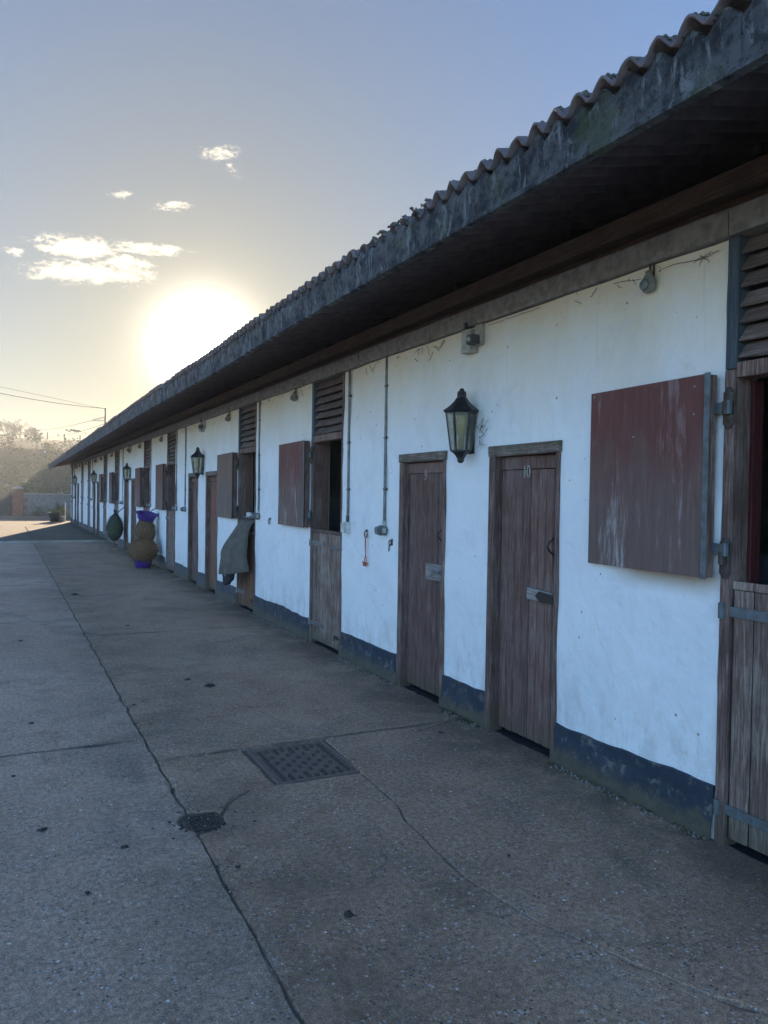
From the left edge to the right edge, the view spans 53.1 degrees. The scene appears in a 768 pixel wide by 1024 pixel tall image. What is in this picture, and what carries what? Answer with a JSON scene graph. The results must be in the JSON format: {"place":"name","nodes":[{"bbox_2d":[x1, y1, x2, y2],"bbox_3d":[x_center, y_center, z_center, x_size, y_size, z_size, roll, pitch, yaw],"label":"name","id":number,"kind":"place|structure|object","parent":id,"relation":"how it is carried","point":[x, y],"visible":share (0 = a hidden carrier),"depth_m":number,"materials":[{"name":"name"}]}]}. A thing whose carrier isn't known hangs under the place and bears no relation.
{"place":"outdoors","nodes":[
{"label":"outdoors","id":0,"kind":"place"},
{"bbox_2d":[0,492,10,515],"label":"yard gate","id":1,"kind":"structure","parent":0,"point":[5,503],"depth_m":44.82,"materials":[{"name":"grey metal"}]},
{"bbox_2d":[0,437,77,515],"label":"grass bank","id":2,"kind":"structure","parent":0,"point":[9,459],"depth_m":74.39,"materials":[{"name":"green plant"}]},
{"bbox_2d":[2,425,17,437],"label":"bare tree","id":3,"kind":"object","parent":2,"relation":"on","point":[14,430],"visible":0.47,"depth_m":103.38,"materials":[{"name":"brown plant"}]},
{"bbox_2d":[0,418,27,437],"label":"bare tree","id":4,"kind":"object","parent":2,"relation":"on","point":[15,426],"visible":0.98,"depth_m":99.58,"materials":[{"name":"brown plant"}]},
{"bbox_2d":[16,425,32,438],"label":"bare tree","id":5,"kind":"object","parent":2,"relation":"on","point":[19,432],"visible":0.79,"depth_m":102.06,"materials":[{"name":"brown plant"}]},
{"bbox_2d":[0,429,85,515],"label":"scrub","id":6,"kind":"object","parent":2,"relation":"on","point":[33,484],"visible":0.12,"depth_m":66.35,"materials":[{"name":"plant"}]},
{"bbox_2d":[24,493,70,515],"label":"boundary wall","id":7,"kind":"structure","parent":0,"point":[43,500],"depth_m":45.73,"materials":[{"name":"grey concrete"}]},
{"bbox_2d":[0,0,718,440],"label":"sky","id":8,"kind":"structure","parent":0,"point":[171,171],"materials":[{"name":"blue"}]},
{"bbox_2d":[0,517,767,1023],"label":"yard","id":9,"kind":"structure","parent":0,"point":[46,613],"depth_m":3.41,"materials":[{"name":"concrete"}]},
{"bbox_2d":[0,540,107,542],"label":"kerb","id":10,"kind":"structure","parent":9,"relation":"on","point":[43,541],"depth_m":23.65,"materials":[{"name":"grey concrete"}]},
{"bbox_2d":[45,508,64,521],"bbox_3d":[-16.444,0.132,38.428,0.777,0.700,0.865,1,1,21],"label":"planter","id":11,"kind":"object","parent":9,"relation":"on","point":[54,515],"visible":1,"depth_m":38.29,"materials":[{"name":"grey concrete"}]},
{"bbox_2d":[54,501,63,520],"bbox_3d":[-16.755,-0.105,39.627,0.441,1.115,0.554,1,1,25],"label":"planter","id":12,"kind":"object","parent":9,"relation":"on","point":[57,505],"visible":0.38,"depth_m":39.55,"materials":[{"name":"green plant"}]},
{"bbox_2d":[59,507,68,520],"bbox_3d":[-16.226,0.063,38.950,0.539,0.824,0.489,0,1,-26],"label":"planter","id":13,"kind":"object","parent":9,"relation":"on","point":[62,518],"visible":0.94,"depth_m":38.86,"materials":[{"name":"concrete"}]},
{"bbox_2d":[133,559,151,567],"bbox_3d":[-5.074,1.069,16.180,0.417,0.211,0.388,0,1,-26],"label":"rubber tub","id":14,"kind":"object","parent":9,"relation":"on","point":[145,564],"visible":0.73,"depth_m":16.04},
{"bbox_2d":[125,536,161,565],"bbox_3d":[-5.053,0.817,16.163,0.793,0.699,0.808,0,1,-26],"label":"hay pile","id":15,"kind":"object","parent":14,"relation":"in","point":[143,549],"visible":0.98,"depth_m":15.96,"materials":[{"name":"beige plant"}]},
{"bbox_2d":[183,812,223,831],"bbox_3d":[-0.876,1.511,3.739,0.160,0.016,0.180,0,1,-26],"label":"drain cover","id":16,"kind":"object","parent":9,"relation":"in","point":[218,821],"visible":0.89,"depth_m":3.74,"materials":[{"name":"metal"}]},
{"bbox_2d":[11,593,510,1018],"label":"mud crumbs","id":17,"kind":"object","parent":9,"relation":"on","point":[348,913],"visible":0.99,"depth_m":3.70,"materials":[{"name":"brown soil"}]},
{"bbox_2d":[247,741,359,784],"bbox_3d":[-0.492,1.506,4.609,0.500,0.042,0.600,0,1,-26],"label":"manhole cover","id":18,"kind":"object","parent":9,"relation":"on","point":[286,763],"visible":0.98,"depth_m":4.58,"materials":[{"name":"metal"}]},
{"bbox_2d":[61,541,703,961],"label":"moss tufts","id":19,"kind":"object","parent":9,"relation":"on","point":[475,725],"visible":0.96,"depth_m":5.40,"materials":[{"name":"green plant"}]},
{"bbox_2d":[0,624,766,1023],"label":"loose grit","id":20,"kind":"object","parent":9,"relation":"on","point":[348,860],"visible":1,"depth_m":3.23,"materials":[{"name":"grey gravel"}]},
{"bbox_2d":[48,0,767,864],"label":"stable building","id":21,"kind":"structure","parent":9,"relation":"on","point":[564,572],"depth_m":4.58,"materials":[{"name":"white paint"}]},
{"bbox_2d":[80,500,82,527],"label":"stable door","id":22,"kind":"structure","parent":21,"relation":"in","point":[81,522],"depth_m":32.83,"materials":[{"name":"brown wood"}]},
{"bbox_2d":[81,462,83,498],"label":"conduit","id":23,"kind":"object","parent":21,"relation":"attached to","point":[83,480],"visible":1,"depth_m":32.20,"materials":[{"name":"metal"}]},
{"bbox_2d":[87,501,89,529],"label":"stable door","id":24,"kind":"structure","parent":21,"relation":"in","point":[88,503],"depth_m":30.29,"materials":[{"name":"brown wood"}]},
{"bbox_2d":[87,477,89,497],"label":"top door","id":25,"kind":"structure","parent":21,"relation":"in","point":[88,480],"depth_m":30.33,"materials":[{"name":"brown wood"}]},
{"bbox_2d":[88,460,90,499],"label":"conduit","id":26,"kind":"object","parent":21,"relation":"attached to","point":[90,477],"visible":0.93,"depth_m":29.59,"materials":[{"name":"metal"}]},
{"bbox_2d":[90,459,92,500],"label":"conduit","id":27,"kind":"object","parent":21,"relation":"attached to","point":[91,499],"visible":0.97,"depth_m":28.87,"materials":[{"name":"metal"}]},
{"bbox_2d":[90,470,96,484],"bbox_3d":[-10.419,-1.243,27.615,0.223,0.526,0.258,0,1,-26],"label":"wall lantern","id":28,"kind":"object","parent":21,"relation":"attached to","point":[93,474],"depth_m":27.59,"materials":[{"name":"black metal"}]},
{"bbox_2d":[91,408,105,422],"bbox_3d":[-12.543,-3.576,33.807,0.616,2.030,0.060,0,2,-38],"label":"aerial mast","id":29,"kind":"object","parent":21,"relation":"attached to","point":[93,420],"visible":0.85,"depth_m":33.93,"materials":[{"name":"metal"}]},
{"bbox_2d":[99,474,102,501],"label":"top door","id":30,"kind":"structure","parent":21,"relation":"in","point":[100,475],"depth_m":25.87,"materials":[{"name":"brown wood"}]},
{"bbox_2d":[102,503,105,538],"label":"stable door","id":31,"kind":"structure","parent":21,"relation":"in","point":[104,532],"depth_m":25.43,"materials":[{"name":"brown wood"}]},
{"bbox_2d":[109,472,113,503],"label":"top door","id":32,"kind":"structure","parent":21,"relation":"in","point":[111,475],"depth_m":23.31,"materials":[{"name":"red wood"}]},
{"bbox_2d":[106,507,124,540],"bbox_3d":[-7.360,0.342,21.048,0.535,0.989,0.600,0,1,-26],"label":"hay net","id":33,"kind":"object","parent":21,"relation":"hanging from","point":[114,529],"visible":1,"depth_m":20.89,"materials":[{"name":"green fabric"}]},
{"bbox_2d":[114,504,117,543],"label":"stable door","id":34,"kind":"structure","parent":21,"relation":"in","point":[116,505],"depth_m":22.83,"materials":[{"name":"brown wood"}]},
{"bbox_2d":[116,450,119,503],"bbox_3d":[-7.676,-1.013,22.190,0.098,1.554,0.107,0,1,-26],"label":"conduit","id":35,"kind":"object","parent":21,"relation":"attached to","point":[117,502],"visible":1,"depth_m":22.20,"materials":[{"name":"metal"}]},
{"bbox_2d":[120,449,123,503],"bbox_3d":[-7.321,-0.993,21.473,0.098,1.554,0.107,0,1,-26],"label":"conduit","id":36,"kind":"object","parent":21,"relation":"attached to","point":[121,502],"visible":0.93,"depth_m":21.49,"materials":[{"name":"metal"}]},
{"bbox_2d":[122,463,130,482],"bbox_3d":[-6.764,-1.032,20.222,0.223,0.526,0.258,0,1,-26],"label":"wall lantern","id":37,"kind":"object","parent":21,"relation":"attached to","point":[126,467],"depth_m":20.19,"materials":[{"name":"black metal"}]},
{"bbox_2d":[126,482,127,547],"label":"tack door","id":38,"kind":"structure","parent":21,"relation":"in","point":[127,482],"depth_m":21.08,"materials":[{"name":"red wood"}]},
{"bbox_2d":[134,482,134,537],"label":"tack door","id":39,"kind":"structure","parent":21,"relation":"in","point":[134,482],"depth_m":19.94,"materials":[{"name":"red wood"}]},
{"bbox_2d":[135,467,142,506],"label":"top door","id":40,"kind":"structure","parent":21,"relation":"in","point":[138,471],"depth_m":18.52,"materials":[{"name":"red wood"}]},
{"bbox_2d":[134,508,157,539],"bbox_3d":[-5.119,0.343,16.512,0.520,0.891,0.579,0,1,-26],"label":"hay net","id":41,"kind":"object","parent":21,"relation":"hanging from","point":[145,529],"visible":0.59,"depth_m":16.35,"materials":[{"name":"brown plant"}]},
{"bbox_2d":[135,509,158,521],"bbox_3d":[-5.069,0.073,16.450,0.436,0.266,0.448,1,1,20],"label":"rubber tub","id":42,"kind":"object","parent":41,"relation":"on","point":[141,514],"visible":1,"depth_m":16.36,"materials":[{"name":"rubber"}]},
{"bbox_2d":[147,439,151,506],"bbox_3d":[-5.310,-0.881,17.404,0.098,1.544,0.107,0,1,-26],"label":"conduit","id":43,"kind":"object","parent":21,"relation":"attached to","point":[148,504],"visible":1,"depth_m":17.41,"materials":[{"name":"metal"}]},
{"bbox_2d":[155,464,166,509],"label":"top door","id":44,"kind":"structure","parent":21,"relation":"in","point":[160,482],"depth_m":16.04,"materials":[{"name":"red wood"}]},
{"bbox_2d":[165,511,173,570],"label":"stable door","id":45,"kind":"structure","parent":21,"relation":"in","point":[170,532],"depth_m":15.42,"materials":[{"name":"brown wood"}]},
{"bbox_2d":[172,430,177,510],"bbox_3d":[-4.021,-0.802,14.796,0.098,1.554,0.107,0,1,-26],"label":"conduit","id":46,"kind":"object","parent":21,"relation":"attached to","point":[174,508],"visible":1,"depth_m":14.80,"materials":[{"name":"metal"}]},
{"bbox_2d":[180,427,186,511],"bbox_3d":[-3.666,-0.781,14.079,0.098,1.554,0.107,0,1,-26],"label":"conduit","id":47,"kind":"object","parent":21,"relation":"attached to","point":[182,509],"visible":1,"depth_m":14.09,"materials":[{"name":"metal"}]},
{"bbox_2d":[192,478,196,580],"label":"tack door","id":48,"kind":"structure","parent":21,"relation":"in","point":[194,511],"depth_m":13.66,"materials":[{"name":"red wood"}]},
{"bbox_2d":[190,447,204,478],"bbox_3d":[-3.109,-0.820,12.829,0.223,0.526,0.258,0,1,-26],"label":"wall lantern","id":49,"kind":"object","parent":21,"relation":"attached to","point":[197,454],"depth_m":12.80,"materials":[{"name":"black metal"}]},
{"bbox_2d":[198,419,205,431],"bbox_3d":[-3.052,-1.449,12.807,0.131,0.220,0.204,0,1,-26],"label":"junction box","id":50,"kind":"object","parent":21,"relation":"attached to","point":[201,426],"visible":1,"depth_m":12.74,"materials":[{"name":"plastic"}]},
{"bbox_2d":[209,476,215,589],"bbox_3d":[-2.714,0.340,12.363,0.029,1.827,0.640,0,1,-26],"label":"tack door","id":51,"kind":"structure","parent":21,"relation":"in","point":[212,479],"depth_m":12.48,"materials":[{"name":"red wood"}]},
{"bbox_2d":[216,452,237,518],"bbox_3d":[-2.327,-0.390,11.401,0.072,0.958,1.137,0,1,-24],"label":"top door","id":52,"kind":"structure","parent":21,"relation":"in","point":[227,463],"depth_m":11.29,"materials":[{"name":"brown wood"}]},
{"bbox_2d":[225,411,229,421],"bbox_3d":[-2.303,-1.423,11.330,0.070,0.178,0.082,0,1,-26],"label":"pear light","id":53,"kind":"object","parent":21,"relation":"attached to","point":[227,418],"visible":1,"depth_m":11.31,"materials":[{"name":"metal"}]},
{"bbox_2d":[218,516,254,584],"bbox_3d":[-2.030,0.529,10.543,0.436,0.962,0.829,0,1,-26],"label":"horse rug","id":54,"kind":"object","parent":21,"relation":"hanging from","point":[233,558],"visible":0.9,"depth_m":10.26,"materials":[{"name":"grey fabric"}]},
{"bbox_2d":[246,506,253,518],"bbox_3d":[-1.816,0.004,10.440,0.128,0.171,0.128,0,1,-26],"label":"white tub","id":55,"kind":"object","parent":54,"relation":"on","point":[248,514],"visible":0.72,"depth_m":10.39,"materials":[{"name":"plastic"}]},
{"bbox_2d":[236,519,253,608],"bbox_3d":[-1.894,0.708,10.594,0.076,1.186,0.874,0,1,-26],"label":"stable door","id":56,"kind":"structure","parent":21,"relation":"in","point":[246,579],"depth_m":10.50,"materials":[{"name":"red wood"}]},
{"bbox_2d":[252,401,260,519],"bbox_3d":[-1.655,-0.670,10.011,0.098,1.544,0.107,0,1,-26],"label":"conduit","id":57,"kind":"object","parent":21,"relation":"attached to","point":[255,516],"visible":1,"depth_m":10.02,"materials":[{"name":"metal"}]},
{"bbox_2d":[290,388,296,400],"bbox_3d":[-1.027,-1.349,8.749,0.070,0.178,0.082,0,1,-26],"label":"pear light","id":58,"kind":"object","parent":21,"relation":"attached to","point":[293,396],"visible":0.99,"depth_m":8.73,"materials":[{"name":"metal"}]},
{"bbox_2d":[278,440,311,527],"bbox_3d":[-1.021,-0.315,8.757,0.072,0.958,1.058,0,1,-24],"label":"top door","id":59,"kind":"structure","parent":21,"relation":"in","point":[293,483],"depth_m":8.66,"materials":[{"name":"red wood"}]},
{"bbox_2d":[308,529,341,649],"bbox_3d":[-0.602,0.783,7.982,0.077,1.185,0.884,0,1,-26],"label":"stable door","id":60,"kind":"structure","parent":21,"relation":"in","point":[326,543],"depth_m":7.97,"materials":[{"name":"brown wood"}]},
{"bbox_2d":[341,370,351,532],"bbox_3d":[-0.373,-0.584,7.432,0.084,1.568,0.130,0,1,-26],"label":"conduit","id":61,"kind":"object","parent":21,"relation":"attached to","point":[346,527],"visible":1,"depth_m":7.41,"materials":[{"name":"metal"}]},
{"bbox_2d":[374,357,387,535],"bbox_3d":[-0.011,-0.570,6.686,0.098,1.554,0.107,0,1,-26],"label":"conduit","id":62,"kind":"object","parent":21,"relation":"attached to","point":[381,530],"visible":1,"depth_m":6.70,"materials":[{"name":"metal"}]},
{"bbox_2d":[388,539,392,550],"bbox_3d":[0.059,0.284,6.619,0.023,0.110,0.068,0,1,-37],"label":"swivel hook","id":63,"kind":"object","parent":21,"relation":"attached to","point":[391,540],"visible":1,"depth_m":6.62,"materials":[{"name":"metal"}]},
{"bbox_2d":[407,462,442,695],"bbox_3d":[0.337,0.519,6.155,0.104,1.829,0.640,0,1,-26],"label":"tack door","id":64,"kind":"structure","parent":21,"relation":"in","point":[426,490],"depth_m":6.18,"materials":[{"name":"red wood"}]},
{"bbox_2d":[125,1,733,410],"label":"roof moss","id":65,"kind":"object","parent":21,"relation":"on","point":[585,94],"visible":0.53,"depth_m":4.07,"materials":[{"name":"green plant"}]},
{"bbox_2d":[184,250,717,428],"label":"cobweb strands","id":66,"kind":"object","parent":21,"relation":"attached to","point":[575,301],"visible":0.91,"depth_m":4.34},
{"bbox_2d":[444,388,478,462],"bbox_3d":[0.546,-0.609,5.436,0.223,0.526,0.258,0,1,-26],"label":"wall lantern","id":67,"kind":"object","parent":21,"relation":"attached to","point":[461,406],"depth_m":5.41,"materials":[{"name":"black metal"}]},
{"bbox_2d":[461,323,484,354],"bbox_3d":[0.603,-1.238,5.414,0.131,0.220,0.205,0,1,-26],"label":"junction box","id":68,"kind":"object","parent":21,"relation":"attached to","point":[472,340],"visible":1,"depth_m":5.40,"materials":[{"name":"plastic"}]},
{"bbox_2d":[477,416,487,448],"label":"dry twigs","id":69,"kind":"object","parent":21,"relation":"attached to","point":[480,430],"visible":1,"depth_m":5.34,"materials":[{"name":"plant"}]},
{"bbox_2d":[498,454,555,748],"bbox_3d":[0.930,0.553,4.965,0.094,1.829,0.640,0,1,-26],"label":"tack door","id":70,"kind":"structure","parent":21,"relation":"in","point":[528,496],"depth_m":4.98,"materials":[{"name":"red wood"}]},
{"bbox_2d":[639,263,655,293],"bbox_3d":[1.352,-1.211,3.937,0.070,0.178,0.082,0,1,-26],"label":"pear light","id":71,"kind":"object","parent":21,"relation":"attached to","point":[647,284],"visible":1,"depth_m":3.92,"materials":[{"name":"metal"}]},
{"bbox_2d":[588,372,732,578],"bbox_3d":[1.374,-0.176,3.920,0.072,0.958,0.938,0,1,-24],"label":"top door","id":72,"kind":"structure","parent":21,"relation":"in","point":[653,445],"depth_m":3.86,"materials":[{"name":"red wood"}]},
{"bbox_2d":[713,581,767,855],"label":"stable door","id":73,"kind":"structure","parent":21,"relation":"in","point":[747,809],"depth_m":3.45,"materials":[{"name":"brown wood"}]},
{"bbox_2d":[759,554,767,584],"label":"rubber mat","id":74,"kind":"object","parent":21,"relation":"attached to","point":[763,573],"depth_m":3.66,"materials":[{"name":"black rubber"}]},
{"bbox_3d":[-0.156,0.194,7.048,0.033,0.086,0.070,0,1,-26],"label":"tie ring","id":75,"kind":"object","parent":21,"relation":"attached to","visible":0},
{"bbox_2d":[362,534,367,566],"bbox_3d":[-0.177,0.352,7.057,0.033,0.295,0.082,0,1,-26],"label":"baling twine","id":76,"kind":"object","parent":75,"relation":"hanging from","point":[365,563],"visible":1,"depth_m":7.04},
{"bbox_2d":[87,547,757,956],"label":"straw wisps","id":77,"kind":"object","parent":9,"relation":"on","point":[185,777],"visible":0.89,"depth_m":5.22,"materials":[{"name":"beige plant"}]},
{"bbox_2d":[211,595,705,839],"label":"wall foot grit","id":78,"kind":"structure","parent":9,"relation":"on","point":[474,724],"depth_m":4.57,"materials":[{"name":"grey gravel"}]},
{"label":"verge","id":79,"kind":"structure","parent":0,"visible":0},
{"bbox_2d":[12,486,23,515],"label":"gate pier","id":80,"kind":"structure","parent":79,"relation":"on","point":[17,500],"depth_m":44.92,"materials":[{"name":"red brick"}]},
{"bbox_2d":[0,506,68,515],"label":"verge grass","id":81,"kind":"structure","parent":79,"relation":"on","point":[37,511],"depth_m":44.97,"materials":[{"name":"green plant"}]},
{"label":"ground","id":82,"kind":"structure","parent":0,"visible":0},
{"bbox_2d":[0,516,70,516],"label":"kerb","id":83,"kind":"structure","parent":82,"relation":"on","point":[27,516],"depth_m":44.15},
{"bbox_3d":[-16.429,-1.904,20.837,1.000,6.200,0.239,0,1,-26],"label":"utility pole","id":84,"kind":"object","parent":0,"visible":0},
{"bbox_2d":[0,393,104,408],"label":"overhead wire","id":85,"kind":"object","parent":84,"relation":"hanging from","point":[47,401],"visible":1,"depth_m":30.48,"materials":[{"name":"black metal"}]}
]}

